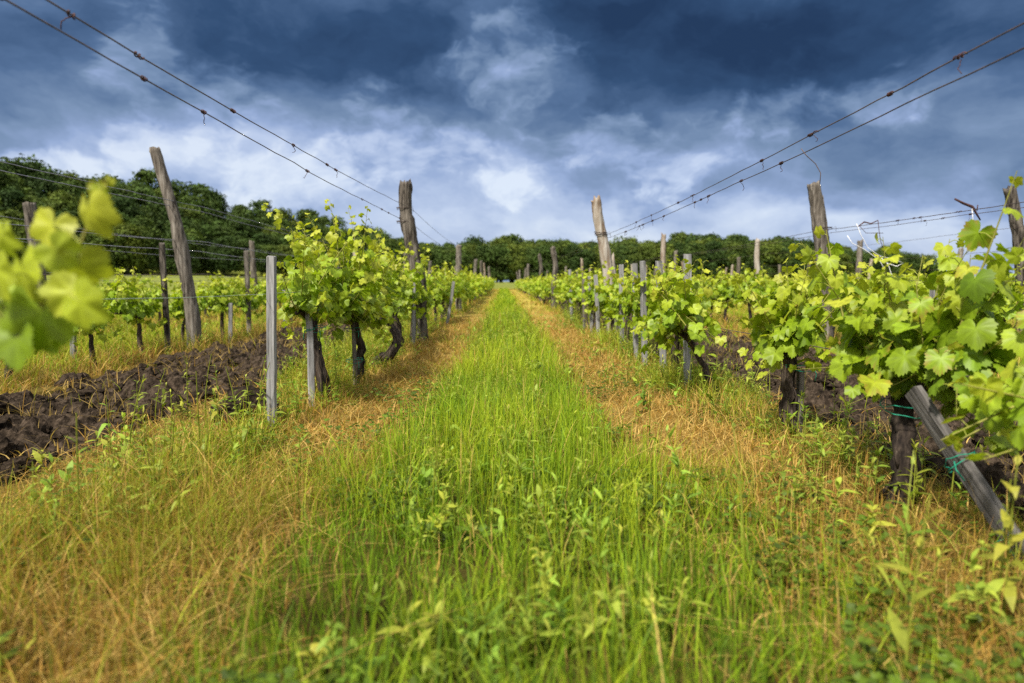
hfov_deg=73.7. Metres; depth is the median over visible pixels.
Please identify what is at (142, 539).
dry grass
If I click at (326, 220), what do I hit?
broadleaf tree
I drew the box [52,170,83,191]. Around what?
broadleaf tree
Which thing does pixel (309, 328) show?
vine stake
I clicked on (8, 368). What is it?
grapevine
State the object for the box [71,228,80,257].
broadleaf tree
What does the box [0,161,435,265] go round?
trellis wire
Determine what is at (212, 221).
broadleaf tree
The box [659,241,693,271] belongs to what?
broadleaf tree
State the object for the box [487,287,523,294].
dry grass
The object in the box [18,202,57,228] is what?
broadleaf tree
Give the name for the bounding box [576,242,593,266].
broadleaf tree
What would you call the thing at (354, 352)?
vine stake
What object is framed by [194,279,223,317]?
grapevine
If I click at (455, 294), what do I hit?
grapevine
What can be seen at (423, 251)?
broadleaf tree
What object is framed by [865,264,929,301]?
grapevine
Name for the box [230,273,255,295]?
grapevine
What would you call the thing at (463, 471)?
weed plant
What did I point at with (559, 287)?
grapevine
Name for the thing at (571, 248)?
broadleaf tree
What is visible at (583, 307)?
vine stake
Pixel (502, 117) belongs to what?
sky
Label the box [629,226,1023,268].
trellis wire
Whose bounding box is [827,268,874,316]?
grapevine
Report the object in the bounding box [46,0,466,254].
trellis wire
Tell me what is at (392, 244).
broadleaf tree
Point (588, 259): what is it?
broadleaf tree
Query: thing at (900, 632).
weeds
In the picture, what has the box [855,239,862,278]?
wooden post
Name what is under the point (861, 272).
trellis wire
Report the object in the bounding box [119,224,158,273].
broadleaf tree
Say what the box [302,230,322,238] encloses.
broadleaf tree
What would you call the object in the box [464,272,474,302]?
grapevine
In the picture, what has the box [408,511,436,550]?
weed plant
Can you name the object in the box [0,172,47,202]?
broadleaf tree
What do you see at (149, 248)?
trellis wire
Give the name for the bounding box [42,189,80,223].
broadleaf tree
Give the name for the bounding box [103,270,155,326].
grapevine
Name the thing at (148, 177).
broadleaf tree
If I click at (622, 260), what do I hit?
broadleaf tree
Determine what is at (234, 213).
broadleaf tree
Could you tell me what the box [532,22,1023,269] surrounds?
trellis wire
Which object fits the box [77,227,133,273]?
broadleaf tree
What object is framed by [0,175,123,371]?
grapevine
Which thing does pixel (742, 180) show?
trellis wire
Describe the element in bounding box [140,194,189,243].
broadleaf tree
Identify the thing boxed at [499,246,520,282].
broadleaf tree
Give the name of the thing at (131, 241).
broadleaf tree
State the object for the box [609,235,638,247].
broadleaf tree
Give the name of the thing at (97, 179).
broadleaf tree
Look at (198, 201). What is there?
broadleaf tree
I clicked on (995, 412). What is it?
grapevine
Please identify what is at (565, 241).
broadleaf tree
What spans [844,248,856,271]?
broadleaf tree
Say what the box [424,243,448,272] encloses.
broadleaf tree
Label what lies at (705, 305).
grapevine
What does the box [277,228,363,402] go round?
grapevine
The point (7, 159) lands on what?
broadleaf tree
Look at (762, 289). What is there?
grapevine
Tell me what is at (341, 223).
broadleaf tree
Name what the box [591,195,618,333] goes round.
wooden post
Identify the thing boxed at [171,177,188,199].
broadleaf tree
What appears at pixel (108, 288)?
grapevine
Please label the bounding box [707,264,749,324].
grapevine
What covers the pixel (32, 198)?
broadleaf tree
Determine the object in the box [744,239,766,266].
broadleaf tree
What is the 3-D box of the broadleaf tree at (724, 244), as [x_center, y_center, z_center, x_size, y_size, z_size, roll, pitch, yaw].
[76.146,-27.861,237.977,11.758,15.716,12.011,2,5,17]
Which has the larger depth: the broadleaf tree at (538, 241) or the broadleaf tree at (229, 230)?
the broadleaf tree at (538, 241)
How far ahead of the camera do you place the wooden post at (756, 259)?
19.23 m
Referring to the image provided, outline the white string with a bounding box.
[847,225,902,272]
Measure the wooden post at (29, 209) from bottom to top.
2.073 m
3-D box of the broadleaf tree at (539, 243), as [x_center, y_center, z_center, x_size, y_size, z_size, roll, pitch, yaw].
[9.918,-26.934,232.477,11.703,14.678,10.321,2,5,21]
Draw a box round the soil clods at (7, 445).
[0,307,1023,513]
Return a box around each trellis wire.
[0,0,471,262]
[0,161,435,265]
[0,170,448,269]
[0,216,292,255]
[1,290,321,301]
[2,223,347,261]
[18,238,346,267]
[20,241,296,265]
[41,274,289,279]
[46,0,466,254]
[523,47,1023,274]
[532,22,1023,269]
[560,202,1023,273]
[563,207,1023,273]
[627,250,1010,274]
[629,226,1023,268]
[712,266,985,276]
[721,328,1004,383]
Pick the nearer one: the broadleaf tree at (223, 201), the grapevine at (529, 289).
the grapevine at (529, 289)
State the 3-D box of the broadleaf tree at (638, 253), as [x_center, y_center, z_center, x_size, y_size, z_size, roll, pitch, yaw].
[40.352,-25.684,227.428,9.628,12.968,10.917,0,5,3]
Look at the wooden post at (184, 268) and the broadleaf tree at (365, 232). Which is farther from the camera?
the broadleaf tree at (365, 232)
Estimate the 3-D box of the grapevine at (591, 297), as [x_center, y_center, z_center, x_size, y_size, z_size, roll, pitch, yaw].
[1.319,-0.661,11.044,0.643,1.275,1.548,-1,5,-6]
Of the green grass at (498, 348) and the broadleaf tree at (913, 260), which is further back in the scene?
the broadleaf tree at (913, 260)
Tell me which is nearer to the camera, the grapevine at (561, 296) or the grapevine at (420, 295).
the grapevine at (420, 295)
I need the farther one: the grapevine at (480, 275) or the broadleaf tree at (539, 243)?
the broadleaf tree at (539, 243)
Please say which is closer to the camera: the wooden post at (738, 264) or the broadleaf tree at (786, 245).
the wooden post at (738, 264)
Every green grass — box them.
[2,317,1023,376]
[132,301,838,332]
[349,344,662,471]
[491,291,517,306]
[498,287,509,293]
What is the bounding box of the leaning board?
[905,385,1023,563]
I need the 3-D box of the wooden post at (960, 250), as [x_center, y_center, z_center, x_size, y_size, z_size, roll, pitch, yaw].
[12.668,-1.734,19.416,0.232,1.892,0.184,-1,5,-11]
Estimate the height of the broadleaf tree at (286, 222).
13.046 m
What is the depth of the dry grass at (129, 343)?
7.78 m
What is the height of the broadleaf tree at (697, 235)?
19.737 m
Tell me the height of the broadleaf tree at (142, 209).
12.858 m
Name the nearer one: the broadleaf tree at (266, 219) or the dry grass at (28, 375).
the dry grass at (28, 375)
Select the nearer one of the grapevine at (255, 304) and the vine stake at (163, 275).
the vine stake at (163, 275)
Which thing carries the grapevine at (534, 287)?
on the ploughed soil at (995, 473)
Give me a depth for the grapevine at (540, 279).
22.43 m
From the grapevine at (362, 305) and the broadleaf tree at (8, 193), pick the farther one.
the broadleaf tree at (8, 193)
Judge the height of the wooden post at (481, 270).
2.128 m
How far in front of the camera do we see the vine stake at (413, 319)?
8.87 m
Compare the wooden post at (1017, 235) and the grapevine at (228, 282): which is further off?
the grapevine at (228, 282)
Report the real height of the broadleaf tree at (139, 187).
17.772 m
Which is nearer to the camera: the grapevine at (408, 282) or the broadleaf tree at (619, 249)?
the grapevine at (408, 282)
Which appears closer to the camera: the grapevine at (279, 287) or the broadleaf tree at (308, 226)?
the grapevine at (279, 287)
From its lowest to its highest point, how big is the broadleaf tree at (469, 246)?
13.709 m
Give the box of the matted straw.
[0,316,1023,682]
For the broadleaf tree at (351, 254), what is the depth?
192.62 m
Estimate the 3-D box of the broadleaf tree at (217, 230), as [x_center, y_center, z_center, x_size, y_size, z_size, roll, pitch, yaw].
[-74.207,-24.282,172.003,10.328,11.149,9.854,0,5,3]
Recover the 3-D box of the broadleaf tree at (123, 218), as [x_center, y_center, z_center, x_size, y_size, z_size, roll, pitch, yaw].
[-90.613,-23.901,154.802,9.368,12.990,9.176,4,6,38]
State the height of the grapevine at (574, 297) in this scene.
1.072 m
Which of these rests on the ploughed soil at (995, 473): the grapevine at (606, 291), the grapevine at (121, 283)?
the grapevine at (606, 291)
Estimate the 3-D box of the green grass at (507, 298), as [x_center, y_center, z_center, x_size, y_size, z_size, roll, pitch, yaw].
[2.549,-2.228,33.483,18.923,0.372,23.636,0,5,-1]
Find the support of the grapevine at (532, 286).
on the ploughed soil at (995, 473)
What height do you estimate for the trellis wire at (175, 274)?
0.100 m
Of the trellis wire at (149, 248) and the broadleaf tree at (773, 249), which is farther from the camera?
the broadleaf tree at (773, 249)
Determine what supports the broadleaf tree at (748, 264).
on the ground at (402, 548)
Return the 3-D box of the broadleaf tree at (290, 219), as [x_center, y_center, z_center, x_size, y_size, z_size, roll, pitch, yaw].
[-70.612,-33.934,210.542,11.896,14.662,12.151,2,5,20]
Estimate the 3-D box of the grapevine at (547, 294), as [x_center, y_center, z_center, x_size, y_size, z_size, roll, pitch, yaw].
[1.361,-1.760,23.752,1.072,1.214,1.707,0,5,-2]
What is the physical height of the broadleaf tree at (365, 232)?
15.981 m
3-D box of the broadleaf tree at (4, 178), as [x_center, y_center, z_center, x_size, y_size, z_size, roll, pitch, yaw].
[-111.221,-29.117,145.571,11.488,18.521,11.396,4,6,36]
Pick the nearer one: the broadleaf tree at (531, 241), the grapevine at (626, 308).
the grapevine at (626, 308)
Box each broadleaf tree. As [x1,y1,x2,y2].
[0,156,38,194]
[0,158,18,186]
[0,167,21,210]
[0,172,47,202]
[0,185,25,212]
[0,209,23,234]
[0,218,27,267]
[6,194,51,213]
[8,153,63,192]
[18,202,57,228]
[25,175,61,199]
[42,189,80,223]
[47,179,88,222]
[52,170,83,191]
[54,208,90,260]
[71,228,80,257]
[76,185,89,207]
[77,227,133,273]
[80,176,97,186]
[92,173,125,189]
[107,184,130,210]
[108,221,149,273]
[109,194,144,219]
[110,208,131,228]
[111,179,156,215]
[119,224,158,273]
[126,215,163,261]
[127,167,158,212]
[135,205,164,251]
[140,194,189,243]
[152,188,180,212]
[155,217,199,257]
[156,230,201,275]
[163,227,208,270]
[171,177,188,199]
[174,181,227,224]
[177,192,216,237]
[177,203,204,234]
[183,218,215,264]
[200,216,227,237]
[202,224,232,261]
[202,234,242,275]
[204,199,230,233]
[208,192,229,216]
[215,227,244,256]
[223,218,256,247]
[224,208,261,240]
[225,237,265,271]
[230,204,250,236]
[244,197,275,237]
[247,232,272,252]
[255,213,287,239]
[255,244,285,273]
[257,225,286,250]
[265,232,289,251]
[270,225,294,244]
[271,207,298,230]
[274,220,296,233]
[276,244,299,276]
[293,207,325,235]
[297,217,323,235]
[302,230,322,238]
[311,235,335,251]
[315,215,334,228]
[320,225,338,237]
[325,216,352,249]
[337,228,347,235]
[340,252,352,269]
[348,224,373,237]
[349,236,369,260]
[371,226,391,238]
[380,236,402,272]
[395,236,403,242]
[419,244,435,276]
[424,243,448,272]
[429,248,445,277]
[440,249,450,270]
[442,242,453,246]
[442,249,477,273]
[443,244,455,266]
[449,248,483,274]
[461,235,486,245]
[462,243,481,262]
[465,240,487,264]
[473,245,495,276]
[482,238,516,282]
[483,241,514,282]
[491,235,515,279]
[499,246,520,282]
[501,233,524,282]
[502,243,530,279]
[517,245,546,277]
[519,243,535,249]
[522,240,533,244]
[525,239,549,245]
[532,241,548,247]
[532,244,558,276]
[544,243,569,276]
[547,239,566,244]
[558,238,573,244]
[559,243,582,273]
[561,242,573,275]
[570,249,597,279]
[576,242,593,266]
[588,246,621,275]
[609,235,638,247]
[610,241,623,248]
[612,240,632,252]
[612,245,625,270]
[615,246,642,278]
[620,245,644,277]
[637,244,658,277]
[638,240,653,278]
[638,243,655,276]
[648,243,680,277]
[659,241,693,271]
[668,231,688,241]
[679,242,707,277]
[680,236,698,246]
[688,233,707,239]
[689,239,710,278]
[700,237,725,278]
[702,237,728,251]
[702,239,729,278]
[703,232,720,251]
[717,239,746,278]
[719,241,746,278]
[723,233,740,239]
[725,241,753,274]
[727,232,749,243]
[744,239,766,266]
[745,245,776,276]
[750,238,793,278]
[769,235,792,243]
[772,247,796,277]
[777,242,796,276]
[784,236,797,243]
[790,237,814,254]
[790,247,814,278]
[791,243,813,270]
[837,252,854,275]
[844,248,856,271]
[845,251,855,275]
[853,252,886,277]
[865,253,891,274]
[887,254,902,275]
[897,253,906,274]
[903,253,921,278]
[913,259,938,277]
[917,253,938,263]
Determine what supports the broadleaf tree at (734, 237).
on the ground at (402, 548)
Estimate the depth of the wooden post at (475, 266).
29.00 m
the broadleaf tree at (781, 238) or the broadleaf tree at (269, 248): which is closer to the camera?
the broadleaf tree at (269, 248)
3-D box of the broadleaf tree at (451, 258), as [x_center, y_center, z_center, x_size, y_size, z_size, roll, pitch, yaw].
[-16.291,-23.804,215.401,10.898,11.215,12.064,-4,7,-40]
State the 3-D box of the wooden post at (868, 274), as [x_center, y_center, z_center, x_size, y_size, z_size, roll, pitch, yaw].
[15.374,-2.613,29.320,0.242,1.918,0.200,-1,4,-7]
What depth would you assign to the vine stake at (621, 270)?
8.49 m
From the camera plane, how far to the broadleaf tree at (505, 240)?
237.05 m
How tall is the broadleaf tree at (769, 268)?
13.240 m
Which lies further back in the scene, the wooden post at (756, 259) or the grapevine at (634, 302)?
the wooden post at (756, 259)
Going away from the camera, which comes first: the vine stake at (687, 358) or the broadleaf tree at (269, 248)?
the vine stake at (687, 358)
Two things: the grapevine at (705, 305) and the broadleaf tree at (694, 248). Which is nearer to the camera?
the grapevine at (705, 305)
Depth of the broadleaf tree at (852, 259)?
241.15 m
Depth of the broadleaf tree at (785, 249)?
231.17 m
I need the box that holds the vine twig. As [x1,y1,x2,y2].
[954,198,980,219]
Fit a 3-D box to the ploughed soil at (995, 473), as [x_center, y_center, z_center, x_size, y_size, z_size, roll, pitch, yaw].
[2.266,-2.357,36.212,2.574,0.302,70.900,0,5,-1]
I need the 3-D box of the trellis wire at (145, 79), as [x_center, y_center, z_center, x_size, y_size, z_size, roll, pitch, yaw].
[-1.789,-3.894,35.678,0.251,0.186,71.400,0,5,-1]
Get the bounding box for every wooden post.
[22,201,46,288]
[149,146,201,348]
[249,240,257,310]
[399,178,428,342]
[428,261,431,273]
[455,244,461,311]
[473,259,477,299]
[480,261,482,295]
[527,264,531,294]
[538,254,542,300]
[550,246,557,308]
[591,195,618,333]
[660,232,665,272]
[673,250,677,270]
[736,257,740,274]
[754,238,759,276]
[807,180,834,339]
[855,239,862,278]
[867,258,872,278]
[957,247,963,259]
[1003,186,1023,333]
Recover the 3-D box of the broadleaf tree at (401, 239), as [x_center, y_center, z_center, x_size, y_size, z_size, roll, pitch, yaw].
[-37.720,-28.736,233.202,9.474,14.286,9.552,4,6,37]
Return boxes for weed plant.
[163,389,183,450]
[297,359,307,415]
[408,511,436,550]
[455,457,475,486]
[536,388,553,434]
[658,577,718,624]
[756,424,780,487]
[789,408,816,473]
[856,504,895,540]
[955,494,979,518]
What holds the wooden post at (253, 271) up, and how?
on the ground at (402, 548)
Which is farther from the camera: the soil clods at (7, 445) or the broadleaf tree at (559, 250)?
the broadleaf tree at (559, 250)
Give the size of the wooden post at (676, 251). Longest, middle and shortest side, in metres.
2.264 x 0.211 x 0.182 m
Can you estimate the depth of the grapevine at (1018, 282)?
9.68 m
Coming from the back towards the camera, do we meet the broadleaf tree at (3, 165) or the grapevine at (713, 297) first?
the broadleaf tree at (3, 165)
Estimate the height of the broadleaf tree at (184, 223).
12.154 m
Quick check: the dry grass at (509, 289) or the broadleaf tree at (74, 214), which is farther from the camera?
the broadleaf tree at (74, 214)
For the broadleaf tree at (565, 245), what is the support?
on the ground at (402, 548)
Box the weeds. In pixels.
[0,302,1023,682]
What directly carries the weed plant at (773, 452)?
on the ground at (402, 548)
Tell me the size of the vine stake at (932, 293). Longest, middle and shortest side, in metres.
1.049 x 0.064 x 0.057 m
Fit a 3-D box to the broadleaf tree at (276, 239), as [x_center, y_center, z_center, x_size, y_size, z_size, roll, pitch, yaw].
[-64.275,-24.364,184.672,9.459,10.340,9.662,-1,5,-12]
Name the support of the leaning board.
on the ground at (402, 548)
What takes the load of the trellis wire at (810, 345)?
attached to the wooden post at (603, 242)
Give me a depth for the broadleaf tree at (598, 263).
224.97 m
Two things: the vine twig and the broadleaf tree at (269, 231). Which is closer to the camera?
the vine twig
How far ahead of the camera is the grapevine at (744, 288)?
12.29 m
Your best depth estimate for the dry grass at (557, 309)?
14.39 m
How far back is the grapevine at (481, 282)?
26.78 m
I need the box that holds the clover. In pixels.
[0,364,1023,682]
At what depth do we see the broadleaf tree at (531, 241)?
239.54 m
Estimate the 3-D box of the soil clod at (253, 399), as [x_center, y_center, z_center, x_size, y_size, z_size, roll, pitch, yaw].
[-1.618,0.408,4.179,0.426,0.274,0.377,-3,6,-28]
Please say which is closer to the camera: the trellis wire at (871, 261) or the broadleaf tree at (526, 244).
the trellis wire at (871, 261)
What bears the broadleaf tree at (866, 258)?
on the ground at (402, 548)
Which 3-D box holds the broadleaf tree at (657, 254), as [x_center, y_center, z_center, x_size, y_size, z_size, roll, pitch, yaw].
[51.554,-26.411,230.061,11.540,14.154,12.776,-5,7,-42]
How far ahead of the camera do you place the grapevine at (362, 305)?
5.37 m
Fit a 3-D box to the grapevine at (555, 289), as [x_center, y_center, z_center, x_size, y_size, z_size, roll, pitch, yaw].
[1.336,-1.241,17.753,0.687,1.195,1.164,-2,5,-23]
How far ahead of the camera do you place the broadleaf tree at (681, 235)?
250.23 m
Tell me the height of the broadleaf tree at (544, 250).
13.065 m
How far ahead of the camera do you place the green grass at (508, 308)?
14.37 m
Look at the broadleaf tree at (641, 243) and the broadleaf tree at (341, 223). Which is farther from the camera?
the broadleaf tree at (641, 243)
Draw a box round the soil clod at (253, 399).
[209,385,285,426]
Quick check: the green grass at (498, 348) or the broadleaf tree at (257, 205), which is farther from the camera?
the broadleaf tree at (257, 205)
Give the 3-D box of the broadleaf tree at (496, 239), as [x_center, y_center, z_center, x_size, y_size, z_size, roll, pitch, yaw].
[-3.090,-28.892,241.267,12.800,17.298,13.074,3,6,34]
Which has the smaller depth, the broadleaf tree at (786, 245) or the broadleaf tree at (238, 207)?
the broadleaf tree at (238, 207)
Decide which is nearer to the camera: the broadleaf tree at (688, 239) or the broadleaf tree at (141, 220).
the broadleaf tree at (141, 220)
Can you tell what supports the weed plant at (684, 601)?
on the ground at (402, 548)
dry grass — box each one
[0,318,1023,381]
[0,351,1021,478]
[0,409,1023,682]
[80,302,1016,332]
[261,291,809,308]
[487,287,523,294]
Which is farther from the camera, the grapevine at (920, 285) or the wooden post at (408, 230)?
the wooden post at (408, 230)
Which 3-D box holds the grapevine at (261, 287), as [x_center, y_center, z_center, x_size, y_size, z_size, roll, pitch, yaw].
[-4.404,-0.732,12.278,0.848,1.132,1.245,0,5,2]
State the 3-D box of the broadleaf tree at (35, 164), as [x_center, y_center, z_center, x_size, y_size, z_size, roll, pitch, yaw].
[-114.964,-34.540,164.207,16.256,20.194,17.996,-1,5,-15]
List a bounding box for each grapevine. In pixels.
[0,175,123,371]
[4,286,36,382]
[63,283,133,366]
[93,286,113,331]
[97,266,178,355]
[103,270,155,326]
[138,277,171,320]
[157,276,222,340]
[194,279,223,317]
[202,270,247,338]
[214,277,240,314]
[223,278,265,322]
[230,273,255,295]
[250,270,289,311]
[250,279,261,307]
[261,199,402,382]
[265,274,288,307]
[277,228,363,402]
[335,235,417,365]
[376,242,430,346]
[384,244,446,341]
[407,262,451,317]
[425,262,447,308]
[427,270,453,323]
[429,269,467,309]
[431,264,471,312]
[431,276,456,318]
[436,261,456,322]
[446,271,471,311]
[454,279,476,305]
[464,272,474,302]
[469,276,481,301]
[470,271,485,295]
[472,272,481,286]
[473,277,486,300]
[521,277,530,294]
[525,276,536,297]
[528,279,536,294]
[531,276,545,299]
[532,272,558,304]
[533,274,550,304]
[536,274,562,298]
[538,275,551,302]
[547,272,573,312]
[549,270,577,310]
[556,274,577,305]
[556,274,587,323]
[564,267,601,318]
[574,262,618,332]
[576,269,603,328]
[578,265,629,332]
[601,270,650,344]
[602,260,682,362]
[629,253,736,400]
[641,258,733,370]
[693,274,728,318]
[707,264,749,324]
[725,270,768,318]
[731,253,878,438]
[741,263,796,308]
[788,171,1023,503]
[800,278,814,301]
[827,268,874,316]
[851,272,893,290]
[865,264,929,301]
[911,271,1023,329]
[939,358,1023,460]
[985,262,1023,310]
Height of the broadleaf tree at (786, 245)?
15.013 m
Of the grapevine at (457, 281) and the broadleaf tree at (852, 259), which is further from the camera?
the broadleaf tree at (852, 259)
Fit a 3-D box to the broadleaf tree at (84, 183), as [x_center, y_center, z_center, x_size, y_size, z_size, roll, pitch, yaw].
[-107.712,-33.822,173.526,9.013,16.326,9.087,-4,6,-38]
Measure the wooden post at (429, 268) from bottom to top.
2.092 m
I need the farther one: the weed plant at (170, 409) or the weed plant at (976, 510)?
the weed plant at (170, 409)
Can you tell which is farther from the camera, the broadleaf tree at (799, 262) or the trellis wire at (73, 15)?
the broadleaf tree at (799, 262)
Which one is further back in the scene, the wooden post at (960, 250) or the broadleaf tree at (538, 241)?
the broadleaf tree at (538, 241)
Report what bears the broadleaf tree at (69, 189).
on the ground at (402, 548)
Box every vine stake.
[70,336,76,360]
[159,242,170,349]
[228,303,232,342]
[244,251,251,334]
[266,255,276,430]
[303,312,314,406]
[351,321,356,384]
[412,283,415,343]
[446,281,454,324]
[568,269,572,318]
[582,272,585,330]
[588,276,592,332]
[594,275,599,332]
[619,265,623,344]
[632,263,638,358]
[640,261,647,363]
[655,261,665,366]
[683,254,691,388]
[796,368,803,435]
[930,290,937,298]
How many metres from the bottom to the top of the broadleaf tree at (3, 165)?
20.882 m
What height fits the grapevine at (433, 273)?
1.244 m
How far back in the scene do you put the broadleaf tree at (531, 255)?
221.52 m
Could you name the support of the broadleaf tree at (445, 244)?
on the ground at (402, 548)
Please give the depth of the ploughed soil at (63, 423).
5.13 m
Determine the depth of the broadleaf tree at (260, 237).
179.12 m
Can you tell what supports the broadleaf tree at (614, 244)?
on the ground at (402, 548)
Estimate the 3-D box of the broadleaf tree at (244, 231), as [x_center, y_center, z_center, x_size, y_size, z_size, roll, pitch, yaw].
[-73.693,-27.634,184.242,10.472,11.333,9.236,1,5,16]
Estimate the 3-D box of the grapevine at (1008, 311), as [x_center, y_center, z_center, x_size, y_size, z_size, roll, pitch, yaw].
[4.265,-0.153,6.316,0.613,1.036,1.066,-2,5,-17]
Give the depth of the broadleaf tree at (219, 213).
187.56 m
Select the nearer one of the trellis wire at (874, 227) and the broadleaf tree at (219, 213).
the trellis wire at (874, 227)
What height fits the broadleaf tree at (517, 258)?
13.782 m
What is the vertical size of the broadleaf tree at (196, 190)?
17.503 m
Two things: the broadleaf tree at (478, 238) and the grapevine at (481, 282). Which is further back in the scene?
the broadleaf tree at (478, 238)
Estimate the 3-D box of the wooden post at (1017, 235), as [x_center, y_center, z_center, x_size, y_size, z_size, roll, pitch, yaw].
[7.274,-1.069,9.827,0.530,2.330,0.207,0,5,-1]
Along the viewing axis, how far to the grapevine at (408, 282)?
7.91 m
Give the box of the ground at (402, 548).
[0,254,1023,682]
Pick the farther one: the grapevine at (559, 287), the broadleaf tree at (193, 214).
the broadleaf tree at (193, 214)
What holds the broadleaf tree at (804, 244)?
on the ground at (402, 548)
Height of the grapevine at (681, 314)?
1.118 m
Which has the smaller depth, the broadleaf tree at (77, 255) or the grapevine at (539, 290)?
the grapevine at (539, 290)
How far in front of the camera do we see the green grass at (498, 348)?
7.53 m
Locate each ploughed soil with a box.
[0,301,454,489]
[538,295,1023,522]
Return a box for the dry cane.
[858,220,882,247]
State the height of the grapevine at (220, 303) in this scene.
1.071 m
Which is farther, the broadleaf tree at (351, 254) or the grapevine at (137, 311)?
the broadleaf tree at (351, 254)
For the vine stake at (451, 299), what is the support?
on the ground at (402, 548)
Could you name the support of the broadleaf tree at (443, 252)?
on the ground at (402, 548)
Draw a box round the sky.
[0,0,1023,281]
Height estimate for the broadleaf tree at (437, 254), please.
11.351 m
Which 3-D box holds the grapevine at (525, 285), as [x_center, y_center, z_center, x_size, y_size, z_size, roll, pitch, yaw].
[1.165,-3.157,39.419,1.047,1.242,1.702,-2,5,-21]
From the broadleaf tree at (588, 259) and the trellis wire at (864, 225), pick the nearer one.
the trellis wire at (864, 225)
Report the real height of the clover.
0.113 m
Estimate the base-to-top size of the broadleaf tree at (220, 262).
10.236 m
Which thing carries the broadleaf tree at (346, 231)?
on the ground at (402, 548)
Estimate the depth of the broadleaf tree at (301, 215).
211.84 m
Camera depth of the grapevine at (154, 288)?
13.67 m
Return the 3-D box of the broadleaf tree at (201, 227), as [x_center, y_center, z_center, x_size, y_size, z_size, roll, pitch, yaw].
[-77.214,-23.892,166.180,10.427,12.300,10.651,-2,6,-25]
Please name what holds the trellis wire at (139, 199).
attached to the wooden post at (184, 268)
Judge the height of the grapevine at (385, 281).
1.358 m
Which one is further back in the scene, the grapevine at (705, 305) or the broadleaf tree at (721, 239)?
the broadleaf tree at (721, 239)
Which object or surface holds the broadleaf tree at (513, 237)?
on the ground at (402, 548)
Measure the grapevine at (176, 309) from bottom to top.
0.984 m
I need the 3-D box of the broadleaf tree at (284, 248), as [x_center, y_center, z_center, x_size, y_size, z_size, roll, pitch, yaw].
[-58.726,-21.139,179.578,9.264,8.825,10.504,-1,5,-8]
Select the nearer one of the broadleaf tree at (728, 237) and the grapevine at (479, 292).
the grapevine at (479, 292)
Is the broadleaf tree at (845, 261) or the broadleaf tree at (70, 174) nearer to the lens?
the broadleaf tree at (70, 174)
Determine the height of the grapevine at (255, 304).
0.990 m
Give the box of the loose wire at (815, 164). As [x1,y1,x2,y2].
[801,148,820,183]
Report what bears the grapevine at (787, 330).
on the ground at (402, 548)
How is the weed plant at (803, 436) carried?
on the ground at (402, 548)
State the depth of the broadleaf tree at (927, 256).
258.70 m
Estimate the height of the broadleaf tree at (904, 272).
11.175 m
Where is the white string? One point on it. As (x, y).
(871, 250)
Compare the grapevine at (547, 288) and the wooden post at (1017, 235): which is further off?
the grapevine at (547, 288)
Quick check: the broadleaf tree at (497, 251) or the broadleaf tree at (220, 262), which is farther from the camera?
the broadleaf tree at (497, 251)
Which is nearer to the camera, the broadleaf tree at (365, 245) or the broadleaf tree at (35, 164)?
the broadleaf tree at (35, 164)
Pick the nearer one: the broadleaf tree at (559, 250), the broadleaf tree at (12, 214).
the broadleaf tree at (12, 214)
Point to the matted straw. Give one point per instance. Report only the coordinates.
(460, 322)
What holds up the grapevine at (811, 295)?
on the ground at (402, 548)
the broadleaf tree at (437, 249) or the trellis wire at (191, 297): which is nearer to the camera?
the trellis wire at (191, 297)
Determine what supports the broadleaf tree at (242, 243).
on the ground at (402, 548)
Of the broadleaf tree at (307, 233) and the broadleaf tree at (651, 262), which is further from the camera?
the broadleaf tree at (651, 262)
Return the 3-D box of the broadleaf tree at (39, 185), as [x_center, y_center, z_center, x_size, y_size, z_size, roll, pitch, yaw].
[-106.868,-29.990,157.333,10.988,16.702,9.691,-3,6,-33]
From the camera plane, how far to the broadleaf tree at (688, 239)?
242.40 m
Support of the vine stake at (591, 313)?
on the ground at (402, 548)
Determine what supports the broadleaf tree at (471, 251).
on the ground at (402, 548)
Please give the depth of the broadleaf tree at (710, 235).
253.11 m
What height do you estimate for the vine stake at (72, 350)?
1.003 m
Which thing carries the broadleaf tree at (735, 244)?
on the ground at (402, 548)
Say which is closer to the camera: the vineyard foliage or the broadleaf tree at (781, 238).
the vineyard foliage
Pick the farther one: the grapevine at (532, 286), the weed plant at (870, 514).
the grapevine at (532, 286)
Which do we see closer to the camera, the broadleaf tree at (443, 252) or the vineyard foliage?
the vineyard foliage
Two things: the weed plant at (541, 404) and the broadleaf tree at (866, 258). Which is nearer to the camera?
the weed plant at (541, 404)
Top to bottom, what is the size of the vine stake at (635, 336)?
1.202 m
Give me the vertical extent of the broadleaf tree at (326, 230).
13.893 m
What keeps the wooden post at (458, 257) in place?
on the ground at (402, 548)
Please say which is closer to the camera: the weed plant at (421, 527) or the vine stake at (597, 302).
the weed plant at (421, 527)
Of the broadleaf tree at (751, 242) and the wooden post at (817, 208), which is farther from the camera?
the broadleaf tree at (751, 242)
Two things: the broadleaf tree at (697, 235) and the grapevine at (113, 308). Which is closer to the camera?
the grapevine at (113, 308)
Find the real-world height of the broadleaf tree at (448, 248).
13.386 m
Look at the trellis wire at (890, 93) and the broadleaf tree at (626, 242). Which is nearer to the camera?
the trellis wire at (890, 93)
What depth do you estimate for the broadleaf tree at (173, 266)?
152.37 m
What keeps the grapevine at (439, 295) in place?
on the ground at (402, 548)

